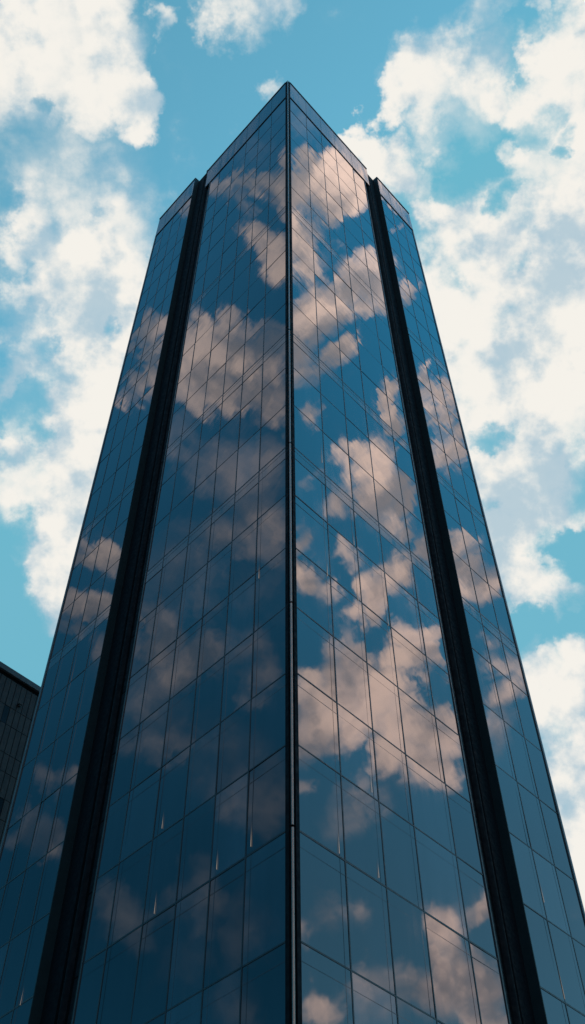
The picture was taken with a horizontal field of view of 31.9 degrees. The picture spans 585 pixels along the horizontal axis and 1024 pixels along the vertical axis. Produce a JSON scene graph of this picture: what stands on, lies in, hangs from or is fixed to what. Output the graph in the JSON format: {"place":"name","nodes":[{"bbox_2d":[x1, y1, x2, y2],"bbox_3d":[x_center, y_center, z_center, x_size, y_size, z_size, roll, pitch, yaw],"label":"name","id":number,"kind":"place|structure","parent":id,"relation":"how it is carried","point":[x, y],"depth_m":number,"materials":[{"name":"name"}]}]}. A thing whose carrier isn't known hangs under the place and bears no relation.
{"place":"outdoors","nodes":[
{"label":"outdoors","id":0,"kind":"place"},
{"bbox_2d":[0,661,40,845],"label":"office building","id":1,"kind":"structure","parent":0,"point":[19,693],"depth_m":96.46,"materials":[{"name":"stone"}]},
{"bbox_2d":[0,798,3,812],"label":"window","id":2,"kind":"structure","parent":1,"relation":"in","point":[1,800],"depth_m":90.18,"materials":[{"name":"black glass"}]},
{"bbox_2d":[0,705,9,722],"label":"window","id":3,"kind":"structure","parent":1,"relation":"in","point":[6,709],"depth_m":96.39,"materials":[{"name":"black glass"}]},
{"bbox_2d":[0,80,584,1023],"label":"glass tower","id":4,"kind":"structure","parent":0,"point":[284,760],"depth_m":49.81,"materials":[{"name":"glass"}]},
{"bbox_2d":[0,942,8,977],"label":"window pane","id":5,"kind":"structure","parent":4,"relation":"in","point":[3,950],"depth_m":46.09,"materials":[{"name":"blue glass"}]},
{"bbox_2d":[0,927,29,1016],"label":"window pane","id":6,"kind":"structure","parent":4,"relation":"in","point":[18,948],"depth_m":44.60,"materials":[{"name":"blue glass"}]},
{"bbox_2d":[10,855,45,939],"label":"window pane","id":7,"kind":"structure","parent":4,"relation":"in","point":[26,911],"depth_m":47.40,"materials":[{"name":"blue glass"}]},
{"bbox_2d":[15,914,48,1006],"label":"window pane","id":8,"kind":"structure","parent":4,"relation":"in","point":[28,986],"depth_m":43.76,"materials":[{"name":"blue glass"}]},
{"bbox_2d":[26,788,59,867],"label":"window pane","id":9,"kind":"structure","parent":4,"relation":"in","point":[43,832],"depth_m":50.36,"materials":[{"name":"blue glass"}]},
{"bbox_2d":[32,842,63,923],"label":"window pane","id":10,"kind":"structure","parent":4,"relation":"in","point":[54,857],"depth_m":46.71,"materials":[{"name":"blue glass"}]},
{"bbox_2d":[73,950,105,1023],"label":"window pane","id":11,"kind":"structure","parent":4,"relation":"in","point":[89,988],"depth_m":39.05,"materials":[{"name":"blue glass"}]},
{"bbox_2d":[84,865,117,961],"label":"window pane","id":12,"kind":"structure","parent":4,"relation":"in","point":[98,931],"depth_m":41.56,"materials":[{"name":"blue glass"}]},
{"bbox_2d":[97,792,128,877],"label":"window pane","id":13,"kind":"structure","parent":4,"relation":"in","point":[111,847],"depth_m":44.49,"materials":[{"name":"blue glass"}]},
{"bbox_2d":[96,926,141,1023],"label":"window pane","id":14,"kind":"structure","parent":4,"relation":"in","point":[120,983],"depth_m":37.88,"materials":[{"name":"blue glass"}]},
{"bbox_2d":[109,725,138,805],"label":"window pane","id":15,"kind":"structure","parent":4,"relation":"in","point":[125,755],"depth_m":47.47,"materials":[{"name":"blue glass"}]},
{"bbox_2d":[108,841,151,945],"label":"window pane","id":16,"kind":"structure","parent":4,"relation":"in","point":[132,891],"depth_m":40.71,"materials":[{"name":"blue glass"}]},
{"bbox_2d":[120,664,147,737],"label":"window pane","id":17,"kind":"structure","parent":4,"relation":"in","point":[132,711],"depth_m":50.58,"materials":[{"name":"blue glass"}]},
{"bbox_2d":[120,769,159,860],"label":"window pane","id":18,"kind":"structure","parent":4,"relation":"in","point":[143,807],"depth_m":43.62,"materials":[{"name":"blue glass"}]},
{"bbox_2d":[130,702,167,789],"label":"window pane","id":19,"kind":"structure","parent":4,"relation":"in","point":[149,759],"depth_m":46.60,"materials":[{"name":"blue glass"}]},
{"bbox_2d":[131,905,174,1023],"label":"window pane","id":20,"kind":"structure","parent":4,"relation":"in","point":[150,1002],"depth_m":36.65,"materials":[{"name":"blue glass"}]},
{"bbox_2d":[140,641,175,721],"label":"window pane","id":21,"kind":"structure","parent":4,"relation":"in","point":[159,681],"depth_m":49.72,"materials":[{"name":"blue glass"}]},
{"bbox_2d":[143,819,182,922],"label":"window pane","id":22,"kind":"structure","parent":4,"relation":"in","point":[166,862],"depth_m":39.77,"materials":[{"name":"blue glass"}]},
{"bbox_2d":[149,586,181,660],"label":"window pane","id":23,"kind":"structure","parent":4,"relation":"in","point":[166,631],"depth_m":52.94,"materials":[{"name":"blue glass"}]},
{"bbox_2d":[153,746,189,837],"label":"window pane","id":24,"kind":"structure","parent":4,"relation":"in","point":[174,785],"depth_m":42.69,"materials":[{"name":"blue glass"}]},
{"bbox_2d":[162,679,195,765],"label":"window pane","id":25,"kind":"structure","parent":4,"relation":"in","point":[180,725],"depth_m":45.67,"materials":[{"name":"blue glass"}]},
{"bbox_2d":[164,491,193,555],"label":"window pane","id":26,"kind":"structure","parent":4,"relation":"in","point":[179,522],"depth_m":59.58,"materials":[{"name":"blue glass"}]},
{"bbox_2d":[165,991,201,1023],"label":"window pane","id":27,"kind":"structure","parent":4,"relation":"in","point":[193,1004],"depth_m":33.87,"materials":[{"name":"blue glass"}]},
{"bbox_2d":[170,619,201,697],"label":"window pane","id":28,"kind":"structure","parent":4,"relation":"in","point":[187,656],"depth_m":48.78,"materials":[{"name":"blue glass"}]},
{"bbox_2d":[167,882,208,1009],"bbox_3d":[-3.638,15.125,35.884,0.004,4.000,1.890,36,-61,-25],"label":"window pane","id":29,"kind":"structure","parent":4,"relation":"in","point":[188,976],"depth_m":35.76,"materials":[{"name":"blue glass"}]},
{"bbox_2d":[177,564,206,637],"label":"window pane","id":30,"kind":"structure","parent":4,"relation":"in","point":[194,594],"depth_m":52.01,"materials":[{"name":"blue glass"}]},
{"bbox_2d":[177,796,214,900],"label":"window pane","id":31,"kind":"structure","parent":4,"relation":"in","point":[198,842],"depth_m":38.88,"materials":[{"name":"blue glass"}]},
{"bbox_2d":[184,725,218,815],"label":"window pane","id":32,"kind":"structure","parent":4,"relation":"in","point":[204,763],"depth_m":41.81,"materials":[{"name":"blue glass"}]},
{"bbox_2d":[191,657,223,743],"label":"window pane","id":33,"kind":"structure","parent":4,"relation":"in","point":[209,695],"depth_m":44.79,"materials":[{"name":"blue glass"}]},
{"bbox_2d":[197,597,227,676],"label":"window pane","id":34,"kind":"structure","parent":4,"relation":"in","point":[215,628],"depth_m":47.91,"materials":[{"name":"blue glass"}]},
{"bbox_2d":[203,543,230,615],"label":"window pane","id":35,"kind":"structure","parent":4,"relation":"in","point":[218,583],"depth_m":51.13,"materials":[{"name":"blue glass"}]},
{"bbox_2d":[201,969,240,1023],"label":"window pane","id":36,"kind":"structure","parent":4,"relation":"in","point":[225,1010],"depth_m":32.79,"materials":[{"name":"blue glass"}]},
{"bbox_2d":[203,859,244,987],"bbox_3d":[-2.309,13.989,35.018,0.010,4.000,1.890,36,-61,-25],"label":"window pane","id":37,"kind":"structure","parent":4,"relation":"in","point":[225,944],"depth_m":34.89,"materials":[{"name":"blue glass"}]},
{"bbox_2d":[211,773,247,877],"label":"window pane","id":38,"kind":"structure","parent":4,"relation":"in","point":[231,829],"depth_m":38.01,"materials":[{"name":"blue glass"}]},
{"bbox_2d":[216,701,249,792],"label":"window pane","id":39,"kind":"structure","parent":4,"relation":"in","point":[235,747],"depth_m":40.95,"materials":[{"name":"blue glass"}]},
{"bbox_2d":[221,634,252,720],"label":"window pane","id":40,"kind":"structure","parent":4,"relation":"in","point":[238,680],"depth_m":43.91,"materials":[{"name":"blue glass"}]},
{"bbox_2d":[225,575,254,653],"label":"window pane","id":41,"kind":"structure","parent":4,"relation":"in","point":[241,614],"depth_m":47.03,"materials":[{"name":"blue glass"}]},
{"bbox_2d":[229,521,256,593],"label":"window pane","id":42,"kind":"structure","parent":4,"relation":"in","point":[243,567],"depth_m":50.26,"materials":[{"name":"blue glass"}]},
{"bbox_2d":[236,430,259,490],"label":"window pane","id":43,"kind":"structure","parent":4,"relation":"in","point":[248,453],"depth_m":56.91,"materials":[{"name":"blue glass"}]},
{"bbox_2d":[240,943,284,1023],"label":"window pane","id":44,"kind":"structure","parent":4,"relation":"in","point":[266,992],"depth_m":31.58,"materials":[{"name":"blue glass"}]},
{"bbox_2d":[242,833,284,965],"bbox_3d":[-0.917,12.799,34.110,0.005,4.000,2.080,36,-61,-25],"label":"window pane","id":45,"kind":"structure","parent":4,"relation":"in","point":[265,917],"depth_m":33.99,"materials":[{"name":"blue glass"}]},
{"bbox_2d":[246,747,284,854],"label":"window pane","id":46,"kind":"structure","parent":4,"relation":"in","point":[267,820],"depth_m":37.10,"materials":[{"name":"blue glass"}]},
{"bbox_2d":[249,675,284,769],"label":"window pane","id":47,"kind":"structure","parent":4,"relation":"in","point":[268,720],"depth_m":40.04,"materials":[{"name":"blue glass"}]},
{"bbox_2d":[252,608,284,696],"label":"window pane","id":48,"kind":"structure","parent":4,"relation":"in","point":[269,655],"depth_m":43.02,"materials":[{"name":"blue glass"}]},
{"bbox_2d":[254,549,284,630],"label":"window pane","id":49,"kind":"structure","parent":4,"relation":"in","point":[270,589],"depth_m":46.14,"materials":[{"name":"blue glass"}]},
{"bbox_2d":[256,496,284,571],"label":"window pane","id":50,"kind":"structure","parent":4,"relation":"in","point":[272,530],"depth_m":49.35,"materials":[{"name":"blue glass"}]},
{"bbox_2d":[258,459,284,517],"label":"window pane","id":51,"kind":"structure","parent":4,"relation":"in","point":[272,487],"depth_m":52.31,"materials":[{"name":"blue glass"}]},
{"bbox_2d":[260,406,284,468],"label":"window pane","id":52,"kind":"structure","parent":4,"relation":"in","point":[273,432],"depth_m":56.00,"materials":[{"name":"blue glass"}]},
{"bbox_2d":[294,369,321,429],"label":"window pane","id":53,"kind":"structure","parent":4,"relation":"in","point":[307,399],"depth_m":59.39,"materials":[{"name":"blue glass"}]},
{"bbox_2d":[294,406,324,472],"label":"window pane","id":54,"kind":"structure","parent":4,"relation":"in","point":[308,437],"depth_m":56.10,"materials":[{"name":"blue glass"}]},
{"bbox_2d":[295,459,326,520],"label":"window pane","id":55,"kind":"structure","parent":4,"relation":"in","point":[308,488],"depth_m":52.35,"materials":[{"name":"blue glass"}]},
{"bbox_2d":[295,496,329,574],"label":"window pane","id":56,"kind":"structure","parent":4,"relation":"in","point":[310,540],"depth_m":49.42,"materials":[{"name":"blue glass"}]},
{"bbox_2d":[296,549,332,634],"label":"window pane","id":57,"kind":"structure","parent":4,"relation":"in","point":[312,590],"depth_m":46.22,"materials":[{"name":"blue glass"}]},
{"bbox_2d":[297,608,335,700],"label":"window pane","id":58,"kind":"structure","parent":4,"relation":"in","point":[314,652],"depth_m":43.09,"materials":[{"name":"blue glass"}]},
{"bbox_2d":[298,675,339,772],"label":"window pane","id":59,"kind":"structure","parent":4,"relation":"in","point":[317,733],"depth_m":40.11,"materials":[{"name":"blue glass"}]},
{"bbox_2d":[299,746,344,858],"bbox_3d":[1.025,10.513,37.273,0.001,3.700,2.400,-36,-60,24],"label":"window pane","id":60,"kind":"structure","parent":4,"relation":"in","point":[318,796],"depth_m":37.19,"materials":[{"name":"blue glass"}]},
{"bbox_2d":[300,833,349,967],"bbox_3d":[1.046,12.886,34.191,0.003,4.000,2.400,-36,-60,24],"label":"window pane","id":61,"kind":"structure","parent":4,"relation":"in","point":[322,921],"depth_m":34.07,"materials":[{"name":"blue glass"}]},
{"bbox_2d":[301,943,352,1023],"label":"window pane","id":62,"kind":"structure","parent":4,"relation":"in","point":[324,1001],"depth_m":31.68,"materials":[{"name":"blue glass"}]},
{"bbox_2d":[323,433,351,497],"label":"window pane","id":63,"kind":"structure","parent":4,"relation":"in","point":[337,468],"depth_m":57.13,"materials":[{"name":"blue glass"}]},
{"bbox_2d":[326,487,355,545],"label":"window pane","id":64,"kind":"structure","parent":4,"relation":"in","point":[340,517],"depth_m":53.44,"materials":[{"name":"blue glass"}]},
{"bbox_2d":[328,524,360,600],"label":"window pane","id":65,"kind":"structure","parent":4,"relation":"in","point":[343,565],"depth_m":50.49,"materials":[{"name":"blue glass"}]},
{"bbox_2d":[331,578,365,660],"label":"window pane","id":66,"kind":"structure","parent":4,"relation":"in","point":[347,625],"depth_m":47.30,"materials":[{"name":"blue glass"}]},
{"bbox_2d":[334,638,371,727],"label":"window pane","id":67,"kind":"structure","parent":4,"relation":"in","point":[351,687],"depth_m":44.16,"materials":[{"name":"blue glass"}]},
{"bbox_2d":[338,705,377,799],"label":"window pane","id":68,"kind":"structure","parent":4,"relation":"in","point":[355,748],"depth_m":41.19,"materials":[{"name":"blue glass"}]},
{"bbox_2d":[342,777,385,884],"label":"window pane","id":69,"kind":"structure","parent":4,"relation":"in","point":[361,842],"depth_m":38.25,"materials":[{"name":"blue glass"}]},
{"bbox_2d":[350,457,377,520],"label":"window pane","id":70,"kind":"structure","parent":4,"relation":"in","point":[362,482],"depth_m":58.15,"materials":[{"name":"blue glass"}]},
{"bbox_2d":[354,512,383,570],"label":"window pane","id":71,"kind":"structure","parent":4,"relation":"in","point":[367,542],"depth_m":54.44,"materials":[{"name":"blue glass"}]},
{"bbox_2d":[346,862,394,993],"bbox_3d":[2.658,14.258,35.259,0.004,4.000,2.220,-36,-60,24],"label":"window pane","id":72,"kind":"structure","parent":4,"relation":"in","point":[369,953],"depth_m":35.15,"materials":[{"name":"blue glass"}]},
{"bbox_2d":[358,550,389,624],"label":"window pane","id":73,"kind":"structure","parent":4,"relation":"in","point":[372,589],"depth_m":51.50,"materials":[{"name":"blue glass"}]},
{"bbox_2d":[352,972,397,1023],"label":"window pane","id":74,"kind":"structure","parent":4,"relation":"in","point":[366,1011],"depth_m":33.06,"materials":[{"name":"blue glass"}]},
{"bbox_2d":[363,605,396,685],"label":"window pane","id":75,"kind":"structure","parent":4,"relation":"in","point":[378,649],"depth_m":48.29,"materials":[{"name":"blue glass"}]},
{"bbox_2d":[368,664,404,752],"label":"window pane","id":76,"kind":"structure","parent":4,"relation":"in","point":[383,702],"depth_m":45.17,"materials":[{"name":"blue glass"}]},
{"bbox_2d":[370,441,402,504],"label":"window pane","id":77,"kind":"structure","parent":4,"relation":"in","point":[385,471],"depth_m":62.59,"materials":[{"name":"blue glass"}]},
{"bbox_2d":[374,479,409,549],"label":"window pane","id":78,"kind":"structure","parent":4,"relation":"in","point":[391,515],"depth_m":59.26,"materials":[{"name":"blue glass"}]},
{"bbox_2d":[374,731,412,823],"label":"window pane","id":79,"kind":"structure","parent":4,"relation":"in","point":[391,783],"depth_m":42.20,"materials":[{"name":"blue glass"}]},
{"bbox_2d":[381,535,416,598],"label":"window pane","id":80,"kind":"structure","parent":4,"relation":"in","point":[396,565],"depth_m":55.58,"materials":[{"name":"blue glass"}]},
{"bbox_2d":[380,803,422,908],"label":"window pane","id":81,"kind":"structure","parent":4,"relation":"in","point":[399,863],"depth_m":39.27,"materials":[{"name":"blue glass"}]},
{"bbox_2d":[385,573,424,653],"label":"window pane","id":82,"kind":"structure","parent":4,"relation":"in","point":[403,616],"depth_m":52.62,"materials":[{"name":"blue glass"}]},
{"bbox_2d":[387,889,435,1017],"bbox_3d":[4.181,15.554,36.267,0.017,4.000,2.140,-37,-60,24],"label":"window pane","id":83,"kind":"structure","parent":4,"relation":"in","point":[407,932],"depth_m":36.17,"materials":[{"name":"blue glass"}]},
{"bbox_2d":[392,629,434,715],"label":"window pane","id":84,"kind":"structure","parent":4,"relation":"in","point":[411,676],"depth_m":49.42,"materials":[{"name":"blue glass"}]},
{"bbox_2d":[399,689,444,782],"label":"window pane","id":85,"kind":"structure","parent":4,"relation":"in","point":[419,737],"depth_m":46.30,"materials":[{"name":"blue glass"}]},
{"bbox_2d":[407,756,455,854],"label":"window pane","id":86,"kind":"structure","parent":4,"relation":"in","point":[429,812],"depth_m":43.33,"materials":[{"name":"blue glass"}]},
{"bbox_2d":[419,603,448,673],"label":"window pane","id":87,"kind":"structure","parent":4,"relation":"in","point":[432,633],"depth_m":53.68,"materials":[{"name":"blue glass"}]},
{"bbox_2d":[415,828,467,938],"bbox_3d":[5.860,14.627,40.475,0.006,3.700,2.740,-36,-60,24],"label":"window pane","id":88,"kind":"structure","parent":4,"relation":"in","point":[438,880],"depth_m":40.39,"materials":[{"name":"blue glass"}]},
{"bbox_2d":[427,657,458,734],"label":"window pane","id":89,"kind":"structure","parent":4,"relation":"in","point":[441,689],"depth_m":50.50,"materials":[{"name":"blue glass"}]},
{"bbox_2d":[425,913,480,1023],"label":"window pane","id":90,"kind":"structure","parent":4,"relation":"in","point":[454,1002],"depth_m":37.41,"materials":[{"name":"blue glass"}]},
{"bbox_2d":[436,719,470,801],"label":"window pane","id":91,"kind":"structure","parent":4,"relation":"in","point":[452,756],"depth_m":47.36,"materials":[{"name":"blue glass"}]},
{"bbox_2d":[446,786,482,873],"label":"window pane","id":92,"kind":"structure","parent":4,"relation":"in","point":[466,844],"depth_m":44.39,"materials":[{"name":"blue glass"}]},
{"bbox_2d":[457,857,496,956],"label":"window pane","id":93,"kind":"structure","parent":4,"relation":"in","point":[480,931],"depth_m":41.45,"materials":[{"name":"blue glass"}]},
{"bbox_2d":[470,943,508,1023],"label":"window pane","id":94,"kind":"structure","parent":4,"relation":"in","point":[492,1004],"depth_m":38.85,"materials":[{"name":"blue glass"}]},
{"bbox_2d":[483,704,515,779],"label":"window pane","id":95,"kind":"structure","parent":4,"relation":"in","point":[501,757],"depth_m":52.65,"materials":[{"name":"blue glass"}]},
{"bbox_2d":[496,766,530,846],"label":"window pane","id":96,"kind":"structure","parent":4,"relation":"in","point":[509,795],"depth_m":49.54,"materials":[{"name":"blue glass"}]},
{"bbox_2d":[504,721,537,796],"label":"window pane","id":97,"kind":"structure","parent":4,"relation":"in","point":[520,762],"depth_m":53.51,"materials":[{"name":"blue glass"}]},
{"bbox_2d":[510,833,546,918],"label":"window pane","id":98,"kind":"structure","parent":4,"relation":"in","point":[529,891],"depth_m":46.55,"materials":[{"name":"blue glass"}]},
{"bbox_2d":[518,783,553,863],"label":"window pane","id":99,"kind":"structure","parent":4,"relation":"in","point":[537,836],"depth_m":50.38,"materials":[{"name":"blue glass"}]},
{"bbox_2d":[524,905,564,1001],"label":"window pane","id":100,"kind":"structure","parent":4,"relation":"in","point":[545,966],"depth_m":43.60,"materials":[{"name":"blue glass"}]},
{"bbox_2d":[533,851,570,935],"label":"window pane","id":101,"kind":"structure","parent":4,"relation":"in","point":[553,908],"depth_m":47.41,"materials":[{"name":"blue glass"}]},
{"bbox_2d":[548,921,584,1014],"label":"window pane","id":102,"kind":"structure","parent":4,"relation":"in","point":[570,982],"depth_m":44.53,"materials":[{"name":"blue glass"}]},
{"bbox_2d":[556,868,584,944],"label":"window pane","id":103,"kind":"structure","parent":4,"relation":"in","point":[576,921],"depth_m":48.33,"materials":[{"name":"blue glass"}]},
{"bbox_2d":[573,939,584,988],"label":"window pane","id":104,"kind":"structure","parent":4,"relation":"in","point":[580,949],"depth_m":46.02,"materials":[{"name":"blue glass"}]},
{"bbox_2d":[0,0,584,910],"label":"sky","id":105,"kind":"structure","parent":0,"point":[470,113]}
]}

